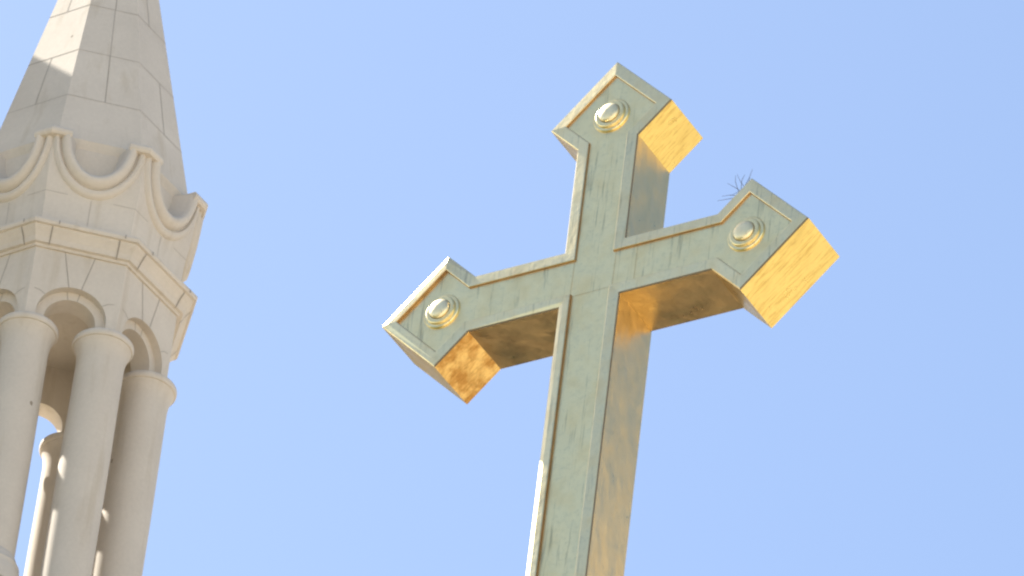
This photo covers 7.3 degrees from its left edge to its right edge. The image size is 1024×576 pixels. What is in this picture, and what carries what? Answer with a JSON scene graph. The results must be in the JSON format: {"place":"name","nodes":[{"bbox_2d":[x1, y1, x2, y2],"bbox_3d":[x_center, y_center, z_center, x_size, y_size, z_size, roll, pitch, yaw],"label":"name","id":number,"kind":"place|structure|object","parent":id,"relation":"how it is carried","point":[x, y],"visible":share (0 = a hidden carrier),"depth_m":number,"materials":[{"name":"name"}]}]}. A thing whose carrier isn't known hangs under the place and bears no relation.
{"place":"outdoors","nodes":[
{"label":"outdoors","id":0,"kind":"place"},
{"bbox_2d":[0,0,207,575],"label":"church turret","id":1,"kind":"object","parent":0,"point":[102,213],"visible":1,"depth_m":69.30,"materials":[{"name":"stone"}]},
{"bbox_2d":[0,0,1023,575],"label":"sky","id":2,"kind":"structure","parent":0,"point":[338,153],"materials":[{"name":"blue"}]},
{"bbox_2d":[382,62,839,575],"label":"gilded cross","id":3,"kind":"object","parent":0,"point":[609,291],"visible":1,"depth_m":49.40,"materials":[{"name":"metal"}]},
{"bbox_2d":[719,169,752,200],"bbox_3d":[1.374,-0.616,49.427,0.255,0.178,0.085,-14,-42,26],"label":"twig tuft","id":4,"kind":"object","parent":3,"relation":"attached to","point":[736,185],"visible":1,"depth_m":49.40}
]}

